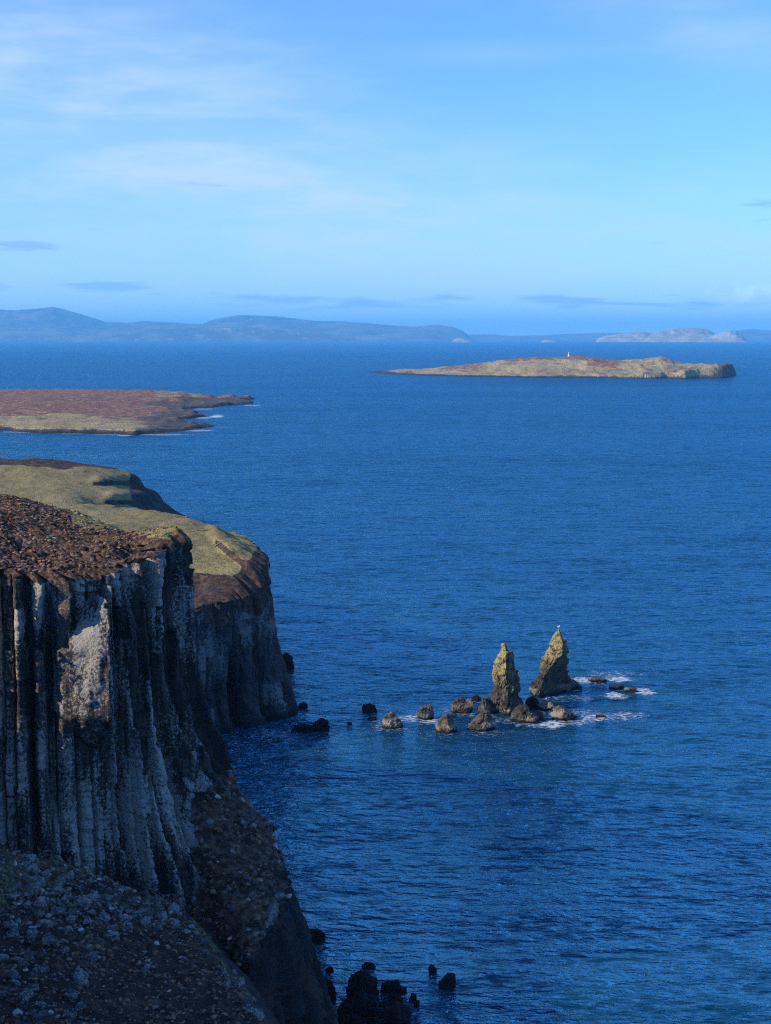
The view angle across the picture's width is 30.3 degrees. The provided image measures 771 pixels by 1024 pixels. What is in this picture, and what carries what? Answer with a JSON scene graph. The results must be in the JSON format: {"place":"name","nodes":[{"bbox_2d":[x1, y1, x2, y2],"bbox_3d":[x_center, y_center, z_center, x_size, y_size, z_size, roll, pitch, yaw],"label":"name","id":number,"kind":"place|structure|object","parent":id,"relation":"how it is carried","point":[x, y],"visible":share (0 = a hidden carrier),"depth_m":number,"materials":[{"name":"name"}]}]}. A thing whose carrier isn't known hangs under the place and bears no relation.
{"place":"outdoors","nodes":[
{"label":"outdoors","id":0,"kind":"place"},
{"bbox_2d":[0,458,190,518],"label":"headland","id":1,"kind":"structure","parent":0,"point":[44,480],"depth_m":571.23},
{"bbox_2d":[0,844,278,1023],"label":"scree slope","id":2,"kind":"structure","parent":0,"point":[220,954],"depth_m":131.89,"materials":[{"name":"gravel"}]},
{"bbox_2d":[0,954,8,960],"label":"boulder","id":3,"kind":"object","parent":2,"relation":"on","point":[4,957],"visible":1,"depth_m":126.37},
{"bbox_2d":[1,921,10,929],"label":"boulder","id":4,"kind":"object","parent":2,"relation":"on","point":[6,925],"visible":1,"depth_m":136.04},
{"bbox_2d":[6,892,17,898],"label":"boulder","id":5,"kind":"object","parent":2,"relation":"on","point":[11,895],"visible":1,"depth_m":141.02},
{"bbox_2d":[7,968,18,979],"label":"boulder","id":6,"kind":"object","parent":2,"relation":"on","point":[12,974],"visible":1,"depth_m":122.87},
{"bbox_2d":[6,928,19,936],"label":"boulder","id":7,"kind":"object","parent":2,"relation":"on","point":[14,932],"visible":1,"depth_m":134.43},
{"bbox_2d":[9,920,17,928],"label":"boulder","id":8,"kind":"object","parent":2,"relation":"on","point":[13,925],"visible":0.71,"depth_m":136.21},
{"bbox_2d":[13,956,24,963],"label":"boulder","id":9,"kind":"object","parent":2,"relation":"on","point":[20,960],"visible":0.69,"depth_m":126.89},
{"bbox_2d":[18,877,28,884],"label":"boulder","id":10,"kind":"object","parent":2,"relation":"on","point":[24,880],"visible":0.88,"depth_m":146.16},
{"bbox_2d":[20,988,33,999],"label":"boulder","id":11,"kind":"object","parent":2,"relation":"on","point":[27,992],"visible":0.91,"depth_m":120.18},
{"bbox_2d":[22,884,34,896],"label":"boulder","id":12,"kind":"object","parent":2,"relation":"on","point":[28,890],"visible":1,"depth_m":143.71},
{"bbox_2d":[22,853,36,861],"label":"boulder","id":13,"kind":"object","parent":2,"relation":"on","point":[29,857],"visible":0.7,"depth_m":154.36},
{"bbox_2d":[24,933,34,942],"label":"boulder","id":14,"kind":"object","parent":2,"relation":"on","point":[29,938],"visible":1,"depth_m":133.34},
{"bbox_2d":[27,930,37,937],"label":"boulder","id":15,"kind":"object","parent":2,"relation":"on","point":[34,933],"visible":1,"depth_m":134.12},
{"bbox_2d":[28,984,38,992],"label":"boulder","id":16,"kind":"object","parent":2,"relation":"on","point":[34,987],"visible":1,"depth_m":120.86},
{"bbox_2d":[31,875,43,881],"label":"boulder","id":17,"kind":"object","parent":2,"relation":"on","point":[36,878],"visible":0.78,"depth_m":148.75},
{"bbox_2d":[32,1014,43,1021],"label":"boulder","id":18,"kind":"object","parent":2,"relation":"on","point":[36,1016],"visible":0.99,"depth_m":115.45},
{"bbox_2d":[34,909,44,918],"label":"boulder","id":19,"kind":"object","parent":2,"relation":"on","point":[39,913],"visible":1,"depth_m":139.36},
{"bbox_2d":[33,896,46,907],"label":"boulder","id":20,"kind":"object","parent":2,"relation":"on","point":[40,902],"visible":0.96,"depth_m":141.75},
{"bbox_2d":[33,1001,46,1009],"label":"boulder","id":21,"kind":"object","parent":2,"relation":"on","point":[38,1005],"visible":0.99,"depth_m":117.40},
{"bbox_2d":[36,966,49,974],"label":"boulder","id":22,"kind":"object","parent":2,"relation":"on","point":[44,970],"visible":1,"depth_m":124.55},
{"bbox_2d":[35,919,53,927],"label":"boulder","id":23,"kind":"object","parent":2,"relation":"on","point":[46,923],"visible":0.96,"depth_m":137.61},
{"bbox_2d":[40,870,51,877],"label":"boulder","id":24,"kind":"object","parent":2,"relation":"on","point":[48,873],"visible":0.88,"depth_m":151.02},
{"bbox_2d":[42,934,54,945],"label":"boulder","id":25,"kind":"object","parent":2,"relation":"on","point":[48,940],"visible":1,"depth_m":132.44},
{"bbox_2d":[48,898,56,907],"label":"boulder","id":26,"kind":"object","parent":2,"relation":"on","point":[52,902],"visible":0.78,"depth_m":143.38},
{"bbox_2d":[49,907,65,915],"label":"boulder","id":27,"kind":"object","parent":2,"relation":"on","point":[57,911],"visible":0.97,"depth_m":141.50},
{"bbox_2d":[53,880,62,886],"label":"boulder","id":28,"kind":"object","parent":2,"relation":"on","point":[57,883],"visible":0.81,"depth_m":149.11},
{"bbox_2d":[51,887,65,895],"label":"boulder","id":29,"kind":"object","parent":2,"relation":"on","point":[56,891],"visible":1,"depth_m":147.02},
{"bbox_2d":[58,946,68,954],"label":"boulder","id":30,"kind":"object","parent":2,"relation":"on","point":[63,950],"visible":1,"depth_m":130.70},
{"bbox_2d":[62,873,70,881],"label":"boulder","id":31,"kind":"object","parent":2,"relation":"on","point":[67,876],"visible":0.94,"depth_m":152.44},
{"bbox_2d":[62,891,72,899],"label":"boulder","id":32,"kind":"object","parent":2,"relation":"on","point":[68,894],"visible":0.72,"depth_m":147.25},
{"bbox_2d":[62,925,73,934],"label":"boulder","id":33,"kind":"object","parent":2,"relation":"on","point":[68,929],"visible":1,"depth_m":137.32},
{"bbox_2d":[64,988,73,1000],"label":"boulder","id":34,"kind":"object","parent":2,"relation":"on","point":[68,991],"visible":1,"depth_m":120.92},
{"bbox_2d":[62,1007,77,1017],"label":"boulder","id":35,"kind":"object","parent":2,"relation":"on","point":[70,1012],"visible":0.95,"depth_m":117.90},
{"bbox_2d":[65,915,76,923],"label":"boulder","id":36,"kind":"object","parent":2,"relation":"on","point":[72,918],"visible":0.98,"depth_m":140.92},
{"bbox_2d":[67,990,79,1000],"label":"boulder","id":37,"kind":"object","parent":2,"relation":"on","point":[73,995],"visible":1,"depth_m":120.83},
{"bbox_2d":[73,979,82,990],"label":"boulder","id":38,"kind":"object","parent":2,"relation":"on","point":[77,985],"visible":0.98,"depth_m":122.54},
{"bbox_2d":[72,972,84,981],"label":"boulder","id":39,"kind":"object","parent":2,"relation":"on","point":[79,976],"visible":0.74,"depth_m":124.39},
{"bbox_2d":[75,1002,85,1010],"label":"boulder","id":40,"kind":"object","parent":2,"relation":"on","point":[80,1006],"visible":1,"depth_m":119.07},
{"bbox_2d":[73,970,88,981],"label":"boulder","id":41,"kind":"object","parent":2,"relation":"on","point":[86,975],"visible":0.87,"depth_m":124.97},
{"bbox_2d":[76,899,89,910],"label":"boulder","id":42,"kind":"object","parent":2,"relation":"on","point":[82,905],"visible":1,"depth_m":145.98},
{"bbox_2d":[76,896,90,903],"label":"boulder","id":43,"kind":"object","parent":2,"relation":"on","point":[83,898],"visible":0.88,"depth_m":147.22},
{"bbox_2d":[82,978,89,986],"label":"boulder","id":44,"kind":"object","parent":2,"relation":"on","point":[85,982],"visible":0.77,"depth_m":124.52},
{"bbox_2d":[83,916,91,924],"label":"boulder","id":45,"kind":"object","parent":2,"relation":"on","point":[86,920],"visible":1,"depth_m":140.91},
{"bbox_2d":[87,951,98,960],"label":"boulder","id":46,"kind":"object","parent":2,"relation":"on","point":[93,955],"visible":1,"depth_m":130.43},
{"bbox_2d":[86,894,99,901],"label":"boulder","id":47,"kind":"object","parent":2,"relation":"on","point":[93,897],"visible":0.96,"depth_m":148.46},
{"bbox_2d":[96,912,110,921],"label":"boulder","id":48,"kind":"object","parent":2,"relation":"on","point":[105,916],"visible":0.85,"depth_m":145.50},
{"bbox_2d":[105,895,114,900],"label":"boulder","id":49,"kind":"object","parent":2,"relation":"on","point":[110,897],"visible":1,"depth_m":151.39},
{"bbox_2d":[103,931,119,941],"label":"boulder","id":50,"kind":"object","parent":2,"relation":"on","point":[112,936],"visible":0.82,"depth_m":138.82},
{"bbox_2d":[111,909,119,916],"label":"boulder","id":51,"kind":"object","parent":2,"relation":"on","point":[115,912],"visible":1,"depth_m":148.06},
{"bbox_2d":[118,913,126,921],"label":"boulder","id":52,"kind":"object","parent":2,"relation":"on","point":[122,917],"visible":1,"depth_m":146.98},
{"bbox_2d":[0,843,247,1023],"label":"rubble","id":53,"kind":"object","parent":2,"relation":"on","point":[143,970],"visible":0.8,"depth_m":142.68,"materials":[{"name":"stone"}]},
{"bbox_2d":[121,920,132,928],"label":"boulder","id":54,"kind":"object","parent":2,"relation":"on","point":[126,924],"visible":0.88,"depth_m":143.68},
{"bbox_2d":[0,846,253,1023],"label":"heather","id":55,"kind":"object","parent":2,"relation":"on","point":[102,992],"visible":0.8,"depth_m":131.71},
{"bbox_2d":[125,897,137,907],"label":"boulder","id":56,"kind":"object","parent":2,"relation":"on","point":[129,901],"visible":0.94,"depth_m":151.41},
{"bbox_2d":[132,908,146,916],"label":"boulder","id":57,"kind":"object","parent":2,"relation":"on","point":[140,911],"visible":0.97,"depth_m":149.64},
{"bbox_2d":[139,916,150,925],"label":"boulder","id":58,"kind":"object","parent":2,"relation":"on","point":[145,920],"visible":0.93,"depth_m":147.33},
{"bbox_2d":[149,894,161,905],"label":"boulder","id":59,"kind":"object","parent":2,"relation":"on","point":[156,899],"visible":0.83,"depth_m":157.43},
{"bbox_2d":[155,911,166,921],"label":"boulder","id":60,"kind":"object","parent":2,"relation":"on","point":[161,916],"visible":0.88,"depth_m":150.75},
{"bbox_2d":[168,902,179,913],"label":"boulder","id":61,"kind":"object","parent":2,"relation":"on","point":[173,906],"visible":0.84,"depth_m":157.81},
{"bbox_2d":[171,920,182,930],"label":"boulder","id":62,"kind":"object","parent":2,"relation":"on","point":[177,925],"visible":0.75,"depth_m":147.65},
{"bbox_2d":[233,976,245,986],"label":"boulder","id":63,"kind":"object","parent":2,"relation":"on","point":[241,981],"visible":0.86,"depth_m":134.71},
{"bbox_2d":[241,997,252,1005],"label":"boulder","id":64,"kind":"object","parent":2,"relation":"on","point":[246,1000],"visible":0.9,"depth_m":127.81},
{"bbox_2d":[246,1007,259,1016],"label":"boulder","id":65,"kind":"object","parent":2,"relation":"on","point":[253,1011],"visible":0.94,"depth_m":125.14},
{"bbox_2d":[254,1012,264,1021],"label":"boulder","id":66,"kind":"object","parent":2,"relation":"on","point":[259,1016],"visible":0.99,"depth_m":124.60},
{"bbox_2d":[0,494,338,1023],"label":"cliff","id":67,"kind":"structure","parent":0,"point":[115,759],"depth_m":163.73,"materials":[{"name":"stone"}]},
{"bbox_2d":[0,494,190,577],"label":"heather","id":68,"kind":"object","parent":67,"relation":"on","point":[97,541],"visible":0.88,"depth_m":173.18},
{"bbox_2d":[73,510,181,539],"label":"grass","id":69,"kind":"structure","parent":67,"relation":"on","point":[104,526],"depth_m":181.15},
{"bbox_2d":[187,769,289,966],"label":"heather","id":70,"kind":"object","parent":67,"relation":"on","point":[219,881],"visible":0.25,"depth_m":167.43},
{"bbox_2d":[187,770,291,961],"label":"rubble","id":71,"kind":"object","parent":67,"relation":"on","point":[232,907],"visible":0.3,"depth_m":167.82,"materials":[{"name":"stone"}]},
{"bbox_2d":[41,502,298,733],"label":"headland","id":72,"kind":"structure","parent":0,"point":[245,678],"depth_m":299.62,"materials":[{"name":"stone"}]},
{"bbox_2d":[44,327,360,341],"bbox_3d":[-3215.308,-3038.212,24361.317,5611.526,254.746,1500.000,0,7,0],"label":"hills","id":73,"kind":"structure","parent":0,"point":[227,334],"depth_m":23812.26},
{"bbox_2d":[0,307,476,340],"bbox_3d":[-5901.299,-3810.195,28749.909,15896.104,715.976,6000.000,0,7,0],"label":"hills","id":74,"kind":"structure","parent":0,"point":[39,324],"depth_m":27253.23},
{"bbox_2d":[0,340,770,1023],"bbox_3d":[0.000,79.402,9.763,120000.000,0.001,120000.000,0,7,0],"label":"sea","id":75,"kind":"structure","parent":0,"point":[436,542],"depth_m":378.26,"materials":[{"name":"liquid"}]},
{"bbox_2d":[0,389,254,434],"bbox_3d":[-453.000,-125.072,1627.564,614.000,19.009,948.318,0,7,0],"label":"island","id":76,"kind":"structure","parent":75,"relation":"on","point":[124,412],"depth_m":1412.34,"materials":[{"name":"plant"}]},
{"bbox_2d":[9,405,258,435],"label":"foam","id":77,"kind":"object","parent":75,"relation":"on","point":[190,430],"visible":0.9,"depth_m":1224.48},
{"bbox_2d":[282,653,294,670],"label":"shore rock","id":78,"kind":"object","parent":75,"relation":"in","point":[288,660],"visible":0.45,"depth_m":343.53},
{"bbox_2d":[299,702,307,708],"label":"shore rock","id":79,"kind":"object","parent":75,"relation":"in","point":[302,705],"visible":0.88,"depth_m":309.07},
{"bbox_2d":[291,723,317,732],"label":"shore rock","id":80,"kind":"object","parent":75,"relation":"in","point":[305,728],"visible":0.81,"depth_m":290.69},
{"bbox_2d":[310,928,325,943],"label":"shore rock","id":81,"kind":"object","parent":75,"relation":"in","point":[318,936],"visible":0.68,"depth_m":189.46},
{"bbox_2d":[313,718,329,731],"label":"shore rock","id":82,"kind":"object","parent":75,"relation":"in","point":[320,724],"visible":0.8,"depth_m":291.10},
{"bbox_2d":[325,966,333,972],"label":"shore rock","id":83,"kind":"object","parent":75,"relation":"in","point":[329,969],"visible":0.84,"depth_m":180.67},
{"bbox_2d":[324,976,336,1001],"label":"shore rock","id":84,"kind":"object","parent":75,"relation":"in","point":[331,989],"visible":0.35,"depth_m":172.80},
{"bbox_2d":[338,1013,364,1023],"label":"shore rock","id":85,"kind":"object","parent":75,"relation":"in","point":[351,1018],"visible":0.99,"depth_m":165.91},
{"bbox_2d":[337,990,376,1017],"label":"shore rock","id":86,"kind":"object","parent":75,"relation":"in","point":[362,1003],"visible":0.72,"depth_m":168.66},
{"bbox_2d":[345,970,379,997],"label":"shore rock","id":87,"kind":"object","parent":75,"relation":"in","point":[362,978],"visible":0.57,"depth_m":173.82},
{"bbox_2d":[361,962,375,969],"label":"shore rock","id":88,"kind":"object","parent":75,"relation":"in","point":[368,965],"visible":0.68,"depth_m":181.85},
{"bbox_2d":[362,702,376,713],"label":"sea rock","id":89,"kind":"object","parent":75,"relation":"in","point":[369,708],"visible":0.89,"depth_m":305.46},
{"bbox_2d":[380,979,401,993],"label":"shore rock","id":90,"kind":"object","parent":75,"relation":"in","point":[390,986],"visible":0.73,"depth_m":174.90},
{"bbox_2d":[373,1000,411,1023],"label":"shore rock","id":91,"kind":"object","parent":75,"relation":"in","point":[395,1012],"visible":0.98,"depth_m":166.77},
{"bbox_2d":[382,711,402,728],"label":"sea rock","id":92,"kind":"object","parent":75,"relation":"in","point":[391,720],"visible":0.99,"depth_m":293.55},
{"bbox_2d":[387,993,402,1003],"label":"shore rock","id":93,"kind":"object","parent":75,"relation":"in","point":[393,997],"visible":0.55,"depth_m":171.69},
{"bbox_2d":[399,987,406,993],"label":"shore rock","id":94,"kind":"object","parent":75,"relation":"in","point":[403,990],"visible":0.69,"depth_m":174.84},
{"bbox_2d":[409,992,416,1001],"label":"shore rock","id":95,"kind":"object","parent":75,"relation":"in","point":[412,998],"visible":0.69,"depth_m":172.73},
{"bbox_2d":[416,704,433,719],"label":"sea rock","id":96,"kind":"object","parent":75,"relation":"in","point":[425,712],"visible":1,"depth_m":299.95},
{"bbox_2d":[428,964,436,971],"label":"shore rock","id":97,"kind":"object","parent":75,"relation":"in","point":[432,968],"visible":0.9,"depth_m":180.94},
{"bbox_2d":[435,713,457,733],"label":"sea rock","id":98,"kind":"object","parent":75,"relation":"in","point":[446,724],"visible":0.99,"depth_m":290.20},
{"bbox_2d":[438,973,455,989],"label":"shore rock","id":99,"kind":"object","parent":75,"relation":"in","point":[447,981],"visible":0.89,"depth_m":176.12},
{"bbox_2d":[452,338,469,341],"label":"islet","id":100,"kind":"object","parent":75,"relation":"in","point":[460,340],"visible":0.83,"depth_m":20746.10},
{"bbox_2d":[449,698,473,713],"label":"sea rock","id":101,"kind":"object","parent":75,"relation":"in","point":[461,705],"visible":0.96,"depth_m":305.26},
{"bbox_2d":[472,695,480,701],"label":"sea rock","id":102,"kind":"object","parent":75,"relation":"in","point":[476,698],"visible":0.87,"depth_m":315.19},
{"bbox_2d":[468,710,495,731],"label":"sea rock","id":103,"kind":"object","parent":75,"relation":"in","point":[482,721],"visible":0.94,"depth_m":291.22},
{"bbox_2d":[477,698,493,713],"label":"sea rock","id":104,"kind":"object","parent":75,"relation":"in","point":[485,704],"visible":0.81,"depth_m":304.46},
{"bbox_2d":[354,671,654,731],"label":"foam","id":105,"kind":"object","parent":75,"relation":"on","point":[585,681],"visible":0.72,"depth_m":303.26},
{"bbox_2d":[487,643,523,714],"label":"sea stack","id":106,"kind":"object","parent":75,"relation":"in","point":[504,698],"visible":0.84,"depth_m":304.26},
{"bbox_2d":[510,704,538,722],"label":"sea rock","id":107,"kind":"object","parent":75,"relation":"in","point":[521,713],"visible":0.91,"depth_m":297.26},
{"bbox_2d":[525,696,539,709],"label":"sea rock","id":108,"kind":"object","parent":75,"relation":"in","point":[532,702],"visible":0.76,"depth_m":307.91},
{"bbox_2d":[535,710,543,720],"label":"sea rock","id":109,"kind":"object","parent":75,"relation":"in","point":[538,713],"visible":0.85,"depth_m":299.23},
{"bbox_2d":[537,700,553,710],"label":"sea rock","id":110,"kind":"object","parent":75,"relation":"in","point":[545,705],"visible":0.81,"depth_m":307.50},
{"bbox_2d":[370,356,735,378],"bbox_3d":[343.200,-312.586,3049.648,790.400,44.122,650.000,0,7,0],"label":"island","id":111,"kind":"structure","parent":75,"relation":"on","point":[594,367],"depth_m":2865.56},
{"bbox_2d":[529,628,581,697],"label":"sea stack","id":112,"kind":"object","parent":75,"relation":"in","point":[553,677],"visible":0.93,"depth_m":319.82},
{"bbox_2d":[550,705,576,720],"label":"sea rock","id":113,"kind":"object","parent":75,"relation":"in","point":[560,713],"visible":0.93,"depth_m":299.51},
{"bbox_2d":[588,676,606,682],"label":"sea rock","id":114,"kind":"object","parent":75,"relation":"in","point":[596,679],"visible":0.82,"depth_m":332.41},
{"bbox_2d":[609,683,623,689],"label":"sea rock","id":115,"kind":"object","parent":75,"relation":"in","point":[615,686],"visible":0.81,"depth_m":325.94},
{"bbox_2d":[596,331,651,341],"bbox_3d":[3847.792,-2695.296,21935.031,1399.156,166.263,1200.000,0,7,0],"label":"islet","id":116,"kind":"object","parent":75,"relation":"in","point":[636,336],"visible":0.68,"depth_m":21582.50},
{"bbox_2d":[623,687,637,692],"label":"sea rock","id":117,"kind":"object","parent":75,"relation":"in","point":[631,690],"visible":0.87,"depth_m":322.95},
{"bbox_2d":[641,328,713,341],"bbox_3d":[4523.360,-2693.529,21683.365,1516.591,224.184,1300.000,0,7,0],"label":"islet","id":118,"kind":"object","parent":75,"relation":"in","point":[682,335],"visible":0.79,"depth_m":21281.50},
{"bbox_2d":[697,330,746,341],"bbox_3d":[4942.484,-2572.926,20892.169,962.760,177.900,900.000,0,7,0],"label":"islet","id":119,"kind":"object","parent":75,"relation":"in","point":[730,336],"visible":0.94,"depth_m":20619.52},
{"bbox_2d":[0,0,770,335],"label":"sky","id":120,"kind":"structure","parent":0,"point":[495,167],"materials":[{"name":"blue"}]},
{"bbox_2d":[467,329,770,339],"bbox_3d":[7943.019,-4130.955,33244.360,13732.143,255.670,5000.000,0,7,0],"label":"hills","id":121,"kind":"structure","parent":0,"point":[753,334],"depth_m":31743.11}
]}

